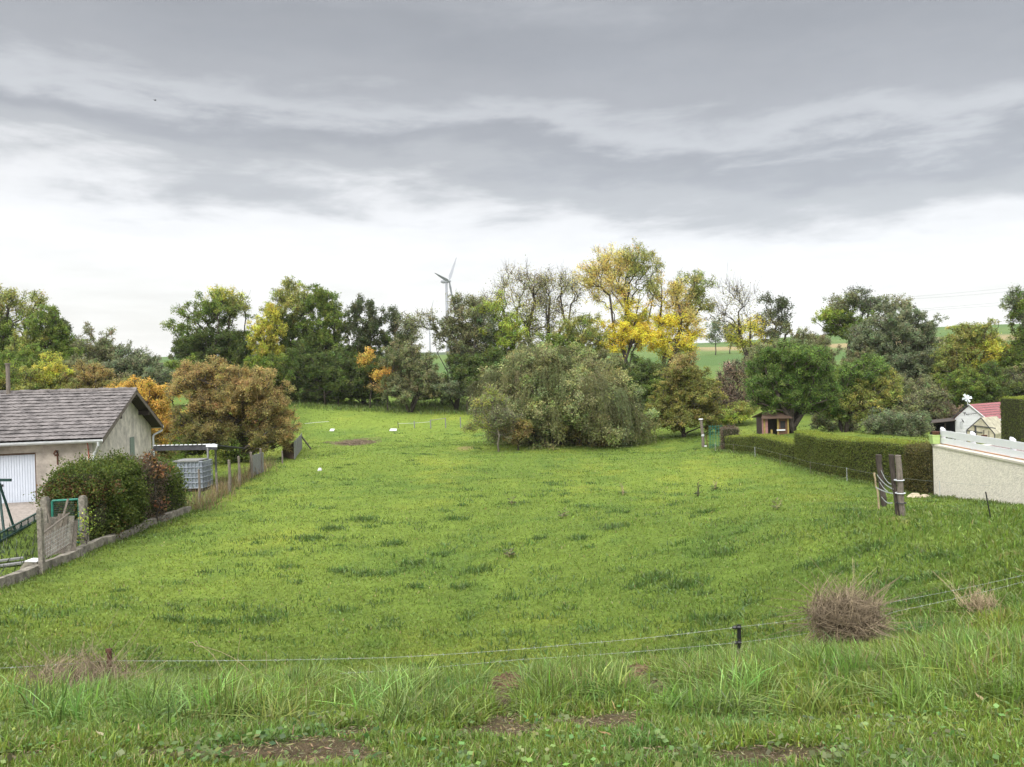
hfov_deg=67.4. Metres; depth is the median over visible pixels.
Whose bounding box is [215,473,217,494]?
fence post
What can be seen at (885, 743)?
grass
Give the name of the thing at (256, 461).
plank fence
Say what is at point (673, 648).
barbed wire
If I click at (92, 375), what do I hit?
garden tree
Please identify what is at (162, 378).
thicket tree
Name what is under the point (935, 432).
flower pot
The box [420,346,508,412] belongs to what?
thicket tree
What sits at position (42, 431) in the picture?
garage
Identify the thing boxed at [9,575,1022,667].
barbed wire
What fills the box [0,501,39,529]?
driveway
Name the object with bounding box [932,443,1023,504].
garden wall
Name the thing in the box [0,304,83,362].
broadleaf tree
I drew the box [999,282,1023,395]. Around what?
broadleaf tree
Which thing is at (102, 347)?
thicket tree
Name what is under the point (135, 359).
spreading tree
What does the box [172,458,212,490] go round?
tank cage
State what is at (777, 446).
clipped hedge
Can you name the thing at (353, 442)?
dirt patch
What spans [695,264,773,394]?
sparse tree
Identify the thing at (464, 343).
leaning willow
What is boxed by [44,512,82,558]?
wire fence
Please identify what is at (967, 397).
wind ornament
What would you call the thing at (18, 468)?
garage door
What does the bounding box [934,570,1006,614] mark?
dry clump
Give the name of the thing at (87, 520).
climbing vine
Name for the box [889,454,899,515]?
fence post
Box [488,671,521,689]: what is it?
molehill
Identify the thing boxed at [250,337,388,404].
thicket tree
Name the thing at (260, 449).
fence post
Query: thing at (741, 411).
garden bush
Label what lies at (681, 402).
lime tree
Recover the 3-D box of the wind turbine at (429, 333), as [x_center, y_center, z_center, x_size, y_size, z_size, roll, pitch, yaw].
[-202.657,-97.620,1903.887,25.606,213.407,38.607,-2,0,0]
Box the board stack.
[44,499,77,555]
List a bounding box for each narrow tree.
[337,292,386,403]
[375,304,425,402]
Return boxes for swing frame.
[0,479,13,536]
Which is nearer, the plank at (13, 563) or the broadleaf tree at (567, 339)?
the plank at (13, 563)
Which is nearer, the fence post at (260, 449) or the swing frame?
the swing frame
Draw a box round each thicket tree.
[0,343,98,376]
[20,362,177,390]
[69,321,131,378]
[158,351,250,394]
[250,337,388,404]
[275,378,396,403]
[412,377,463,404]
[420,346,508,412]
[590,347,665,397]
[602,357,670,403]
[739,327,847,367]
[824,365,958,414]
[931,360,1023,410]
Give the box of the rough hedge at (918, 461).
[902,438,933,494]
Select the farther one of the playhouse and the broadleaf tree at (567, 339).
the broadleaf tree at (567, 339)
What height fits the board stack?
1.393 m
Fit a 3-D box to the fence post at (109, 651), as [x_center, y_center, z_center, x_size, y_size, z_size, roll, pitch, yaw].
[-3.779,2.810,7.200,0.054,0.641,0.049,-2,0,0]
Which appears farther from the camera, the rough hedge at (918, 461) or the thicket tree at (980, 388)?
the thicket tree at (980, 388)
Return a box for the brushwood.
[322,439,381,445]
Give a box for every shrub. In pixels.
[139,448,173,522]
[141,451,193,515]
[881,388,961,420]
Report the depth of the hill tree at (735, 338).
224.73 m
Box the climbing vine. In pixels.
[77,502,96,545]
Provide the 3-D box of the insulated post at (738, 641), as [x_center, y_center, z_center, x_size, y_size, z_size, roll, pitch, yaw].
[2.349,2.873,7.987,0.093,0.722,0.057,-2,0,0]
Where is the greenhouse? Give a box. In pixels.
[966,416,1001,443]
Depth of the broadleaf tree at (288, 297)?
86.91 m
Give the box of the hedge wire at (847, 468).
[719,443,986,487]
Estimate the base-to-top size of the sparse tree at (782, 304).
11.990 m
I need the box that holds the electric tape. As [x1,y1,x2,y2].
[876,471,905,503]
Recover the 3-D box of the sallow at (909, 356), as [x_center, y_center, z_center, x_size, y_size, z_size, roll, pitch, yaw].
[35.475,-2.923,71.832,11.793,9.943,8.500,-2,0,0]
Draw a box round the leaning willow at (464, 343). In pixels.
[389,291,496,409]
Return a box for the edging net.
[0,513,36,542]
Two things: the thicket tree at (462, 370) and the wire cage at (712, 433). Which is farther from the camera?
the thicket tree at (462, 370)
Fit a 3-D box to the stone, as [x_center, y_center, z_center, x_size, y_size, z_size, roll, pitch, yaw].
[12.287,3.418,23.400,0.369,0.144,0.351,-2,0,0]
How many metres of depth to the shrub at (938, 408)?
57.30 m
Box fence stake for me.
[985,492,990,517]
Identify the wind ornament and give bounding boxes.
[962,394,971,404]
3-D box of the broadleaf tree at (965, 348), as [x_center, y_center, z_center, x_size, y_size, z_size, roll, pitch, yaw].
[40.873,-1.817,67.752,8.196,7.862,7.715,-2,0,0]
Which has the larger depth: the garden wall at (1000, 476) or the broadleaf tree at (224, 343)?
the broadleaf tree at (224, 343)
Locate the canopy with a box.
[930,418,955,436]
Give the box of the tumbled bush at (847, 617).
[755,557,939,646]
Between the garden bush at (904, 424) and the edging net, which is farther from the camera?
the garden bush at (904, 424)
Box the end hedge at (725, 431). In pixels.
[717,423,741,448]
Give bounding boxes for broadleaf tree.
[0,283,48,357]
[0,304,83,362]
[159,283,257,371]
[259,275,318,399]
[279,283,358,402]
[467,287,530,363]
[514,310,609,362]
[667,267,717,364]
[925,317,1018,402]
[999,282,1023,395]
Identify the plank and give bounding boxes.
[0,557,22,561]
[0,561,24,566]
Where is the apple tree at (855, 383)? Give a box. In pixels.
[817,352,903,431]
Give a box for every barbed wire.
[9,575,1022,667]
[142,581,1022,679]
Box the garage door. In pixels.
[0,454,35,502]
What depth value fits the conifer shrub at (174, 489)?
25.35 m
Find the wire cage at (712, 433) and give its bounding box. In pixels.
[709,425,721,447]
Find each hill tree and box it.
[703,315,729,354]
[724,323,748,353]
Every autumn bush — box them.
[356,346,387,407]
[364,366,394,410]
[498,416,533,450]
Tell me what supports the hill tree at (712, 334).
on the ground at (714, 356)
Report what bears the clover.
on the ground at (714, 356)
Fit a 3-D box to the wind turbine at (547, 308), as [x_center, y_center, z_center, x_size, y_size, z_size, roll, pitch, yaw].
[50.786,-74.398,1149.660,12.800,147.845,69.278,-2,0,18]
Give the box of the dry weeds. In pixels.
[183,458,282,510]
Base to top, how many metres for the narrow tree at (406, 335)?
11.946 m
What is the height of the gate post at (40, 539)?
1.826 m
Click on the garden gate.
(56, 509)
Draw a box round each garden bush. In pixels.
[705,399,757,426]
[808,407,874,432]
[857,406,936,437]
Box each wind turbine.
[426,303,432,351]
[435,257,456,350]
[541,287,552,339]
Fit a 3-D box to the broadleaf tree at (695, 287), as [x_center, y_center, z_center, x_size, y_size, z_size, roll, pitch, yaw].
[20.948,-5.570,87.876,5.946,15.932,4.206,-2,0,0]
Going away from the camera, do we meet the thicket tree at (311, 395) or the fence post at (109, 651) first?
the fence post at (109, 651)
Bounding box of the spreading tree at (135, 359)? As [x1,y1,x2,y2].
[102,344,169,379]
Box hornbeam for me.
[162,354,302,462]
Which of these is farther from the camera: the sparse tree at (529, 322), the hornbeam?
the sparse tree at (529, 322)
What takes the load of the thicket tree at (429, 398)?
on the ground at (714, 356)
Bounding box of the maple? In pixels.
[243,301,289,370]
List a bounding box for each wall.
[0,506,191,587]
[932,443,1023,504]
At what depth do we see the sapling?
47.26 m
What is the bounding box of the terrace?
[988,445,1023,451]
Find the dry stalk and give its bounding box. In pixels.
[188,642,253,675]
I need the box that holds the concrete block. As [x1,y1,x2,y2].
[20,558,37,568]
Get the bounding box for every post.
[36,508,45,574]
[40,497,50,534]
[78,495,88,543]
[105,648,111,679]
[198,469,200,501]
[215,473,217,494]
[228,460,231,491]
[237,456,240,485]
[250,452,252,476]
[259,448,261,472]
[698,419,706,447]
[732,624,740,649]
[873,473,879,508]
[875,454,886,506]
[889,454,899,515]
[895,455,905,515]
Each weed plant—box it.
[503,548,515,556]
[507,495,516,502]
[557,507,568,518]
[694,479,701,495]
[771,497,782,508]
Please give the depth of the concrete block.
17.80 m
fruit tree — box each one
[0,357,42,390]
[20,351,78,389]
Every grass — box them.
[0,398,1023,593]
[0,425,982,575]
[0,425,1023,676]
[0,596,1023,766]
[0,615,1023,730]
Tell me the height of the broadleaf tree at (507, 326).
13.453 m
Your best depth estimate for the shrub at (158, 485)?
24.08 m
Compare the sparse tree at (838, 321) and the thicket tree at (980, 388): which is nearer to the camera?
the thicket tree at (980, 388)
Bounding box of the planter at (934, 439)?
[928,435,940,443]
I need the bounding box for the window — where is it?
[780,421,784,427]
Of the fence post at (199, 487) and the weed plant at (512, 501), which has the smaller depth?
the weed plant at (512, 501)
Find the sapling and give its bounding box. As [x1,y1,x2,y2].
[461,382,523,451]
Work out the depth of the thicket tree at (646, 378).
77.21 m
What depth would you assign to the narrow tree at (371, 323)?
85.33 m
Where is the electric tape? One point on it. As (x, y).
(886, 491)
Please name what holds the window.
in the playhouse
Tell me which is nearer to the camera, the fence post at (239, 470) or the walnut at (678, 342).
the fence post at (239, 470)
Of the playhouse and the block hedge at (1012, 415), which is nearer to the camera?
the block hedge at (1012, 415)
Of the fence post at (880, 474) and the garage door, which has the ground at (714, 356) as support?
the fence post at (880, 474)
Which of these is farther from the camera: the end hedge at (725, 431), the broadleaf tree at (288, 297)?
the broadleaf tree at (288, 297)
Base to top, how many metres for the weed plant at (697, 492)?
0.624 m
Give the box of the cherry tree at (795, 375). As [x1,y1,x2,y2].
[742,337,843,432]
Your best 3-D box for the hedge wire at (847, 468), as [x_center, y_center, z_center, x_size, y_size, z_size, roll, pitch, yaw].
[12.213,3.279,31.710,0.671,1.394,24.613,-2,0,-1]
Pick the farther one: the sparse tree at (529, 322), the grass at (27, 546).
the sparse tree at (529, 322)
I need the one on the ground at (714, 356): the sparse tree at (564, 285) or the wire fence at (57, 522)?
the sparse tree at (564, 285)
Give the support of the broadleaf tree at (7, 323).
on the ground at (714, 356)
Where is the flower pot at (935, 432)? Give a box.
[931,431,939,434]
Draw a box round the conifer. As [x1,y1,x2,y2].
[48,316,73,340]
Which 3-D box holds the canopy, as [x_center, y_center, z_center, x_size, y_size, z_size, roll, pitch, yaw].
[27.834,3.015,49.581,1.610,1.460,4.388,-2,0,32]
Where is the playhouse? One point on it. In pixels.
(776, 423)
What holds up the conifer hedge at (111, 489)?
on the ground at (714, 356)
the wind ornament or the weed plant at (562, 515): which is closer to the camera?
the weed plant at (562, 515)
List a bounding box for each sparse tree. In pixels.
[476,254,563,348]
[525,259,586,342]
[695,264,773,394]
[755,291,794,345]
[810,282,914,353]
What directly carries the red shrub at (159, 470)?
on the ground at (714, 356)
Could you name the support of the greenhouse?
on the ground at (714, 356)
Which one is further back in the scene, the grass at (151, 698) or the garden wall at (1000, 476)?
the garden wall at (1000, 476)
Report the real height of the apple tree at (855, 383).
5.531 m
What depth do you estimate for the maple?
83.40 m
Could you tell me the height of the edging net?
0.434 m
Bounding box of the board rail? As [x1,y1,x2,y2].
[940,427,1023,458]
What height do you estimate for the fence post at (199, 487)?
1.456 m
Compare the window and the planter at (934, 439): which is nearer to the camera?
the planter at (934, 439)
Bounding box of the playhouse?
[752,411,792,434]
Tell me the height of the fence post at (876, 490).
1.161 m
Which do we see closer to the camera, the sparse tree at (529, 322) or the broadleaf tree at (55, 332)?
the broadleaf tree at (55, 332)
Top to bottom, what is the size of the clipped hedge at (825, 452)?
2.057 m
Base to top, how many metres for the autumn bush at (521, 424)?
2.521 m
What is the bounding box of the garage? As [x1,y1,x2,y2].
[0,363,163,502]
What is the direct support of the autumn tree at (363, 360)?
on the ground at (714, 356)
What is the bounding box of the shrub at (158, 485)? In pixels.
[120,452,174,523]
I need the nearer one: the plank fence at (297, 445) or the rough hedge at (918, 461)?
the rough hedge at (918, 461)
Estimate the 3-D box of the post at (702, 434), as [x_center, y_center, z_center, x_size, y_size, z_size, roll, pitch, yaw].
[12.164,3.264,49.005,0.442,2.044,0.291,-2,0,0]
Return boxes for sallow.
[378,336,444,411]
[831,301,949,394]
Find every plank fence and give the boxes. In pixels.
[252,452,263,474]
[282,442,293,458]
[293,433,301,458]
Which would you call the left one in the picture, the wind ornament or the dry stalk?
the dry stalk
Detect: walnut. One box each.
[568,238,665,365]
[644,269,710,366]
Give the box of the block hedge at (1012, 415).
[1000,395,1023,441]
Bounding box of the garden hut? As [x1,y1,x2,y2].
[952,402,1000,441]
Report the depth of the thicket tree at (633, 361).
79.56 m
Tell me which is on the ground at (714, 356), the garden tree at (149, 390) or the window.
the garden tree at (149, 390)
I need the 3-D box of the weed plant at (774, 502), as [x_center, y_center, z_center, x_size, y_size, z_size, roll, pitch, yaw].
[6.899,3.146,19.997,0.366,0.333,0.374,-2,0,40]
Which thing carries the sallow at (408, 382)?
on the ground at (714, 356)
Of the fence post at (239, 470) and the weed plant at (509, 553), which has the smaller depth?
the weed plant at (509, 553)
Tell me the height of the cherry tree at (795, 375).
6.212 m
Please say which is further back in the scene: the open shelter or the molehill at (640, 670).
the open shelter
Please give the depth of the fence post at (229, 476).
31.55 m
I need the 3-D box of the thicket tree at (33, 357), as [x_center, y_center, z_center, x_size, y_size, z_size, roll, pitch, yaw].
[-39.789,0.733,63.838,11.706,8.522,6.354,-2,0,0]
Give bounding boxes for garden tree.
[59,359,128,388]
[104,374,187,460]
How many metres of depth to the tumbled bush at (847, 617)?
7.67 m
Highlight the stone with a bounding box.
[909,493,920,497]
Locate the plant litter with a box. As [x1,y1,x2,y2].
[1,675,975,766]
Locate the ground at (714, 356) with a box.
[0,324,1023,766]
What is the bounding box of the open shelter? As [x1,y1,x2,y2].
[153,444,244,482]
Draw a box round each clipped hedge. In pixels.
[723,433,794,463]
[792,429,927,489]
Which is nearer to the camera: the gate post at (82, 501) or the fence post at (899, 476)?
the fence post at (899, 476)
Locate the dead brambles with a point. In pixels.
(77, 670)
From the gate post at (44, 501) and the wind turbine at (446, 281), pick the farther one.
the wind turbine at (446, 281)
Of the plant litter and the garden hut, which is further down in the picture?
the plant litter
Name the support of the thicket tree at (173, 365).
on the ground at (714, 356)
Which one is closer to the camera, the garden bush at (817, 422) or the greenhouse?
the greenhouse
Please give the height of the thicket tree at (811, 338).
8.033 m
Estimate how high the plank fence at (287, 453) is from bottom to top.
0.970 m
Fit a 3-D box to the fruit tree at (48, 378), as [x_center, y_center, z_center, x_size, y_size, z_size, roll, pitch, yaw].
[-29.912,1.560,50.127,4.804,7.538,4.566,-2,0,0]
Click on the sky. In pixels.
(811, 150)
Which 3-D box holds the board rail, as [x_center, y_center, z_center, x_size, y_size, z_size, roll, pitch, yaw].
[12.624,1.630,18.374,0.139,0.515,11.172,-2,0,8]
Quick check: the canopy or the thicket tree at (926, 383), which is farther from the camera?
the thicket tree at (926, 383)
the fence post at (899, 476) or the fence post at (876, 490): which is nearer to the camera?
the fence post at (899, 476)
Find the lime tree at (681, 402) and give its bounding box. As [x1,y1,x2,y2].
[643,351,728,436]
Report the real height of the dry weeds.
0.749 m
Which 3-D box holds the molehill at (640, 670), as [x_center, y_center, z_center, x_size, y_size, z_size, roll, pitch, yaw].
[1.107,2.599,6.825,0.507,0.265,0.494,-2,0,0]
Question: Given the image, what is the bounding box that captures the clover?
[0,666,1023,766]
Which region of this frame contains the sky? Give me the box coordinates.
[0,0,1023,357]
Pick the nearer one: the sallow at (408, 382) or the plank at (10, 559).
the plank at (10, 559)
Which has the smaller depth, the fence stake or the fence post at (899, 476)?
the fence stake
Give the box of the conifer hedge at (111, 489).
[23,447,158,541]
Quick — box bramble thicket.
[710,352,760,422]
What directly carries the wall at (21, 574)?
on the ground at (714, 356)
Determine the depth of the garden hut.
48.22 m
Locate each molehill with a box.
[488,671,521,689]
[625,662,650,676]
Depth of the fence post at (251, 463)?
35.95 m
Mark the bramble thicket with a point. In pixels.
(730, 389)
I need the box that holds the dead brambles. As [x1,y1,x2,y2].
[6,604,187,694]
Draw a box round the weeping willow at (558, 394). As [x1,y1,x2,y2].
[463,340,664,451]
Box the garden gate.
[51,498,79,542]
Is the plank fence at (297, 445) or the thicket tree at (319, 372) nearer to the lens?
the plank fence at (297, 445)
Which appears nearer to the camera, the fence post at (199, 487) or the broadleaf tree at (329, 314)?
the fence post at (199, 487)
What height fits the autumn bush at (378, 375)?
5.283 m
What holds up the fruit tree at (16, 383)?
on the ground at (714, 356)
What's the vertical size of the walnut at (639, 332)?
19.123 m
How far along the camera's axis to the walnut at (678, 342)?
85.50 m
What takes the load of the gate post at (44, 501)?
on the ground at (714, 356)
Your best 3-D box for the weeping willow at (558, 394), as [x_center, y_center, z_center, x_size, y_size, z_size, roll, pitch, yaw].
[3.075,0.770,53.297,12.499,7.741,12.423,-2,0,-31]

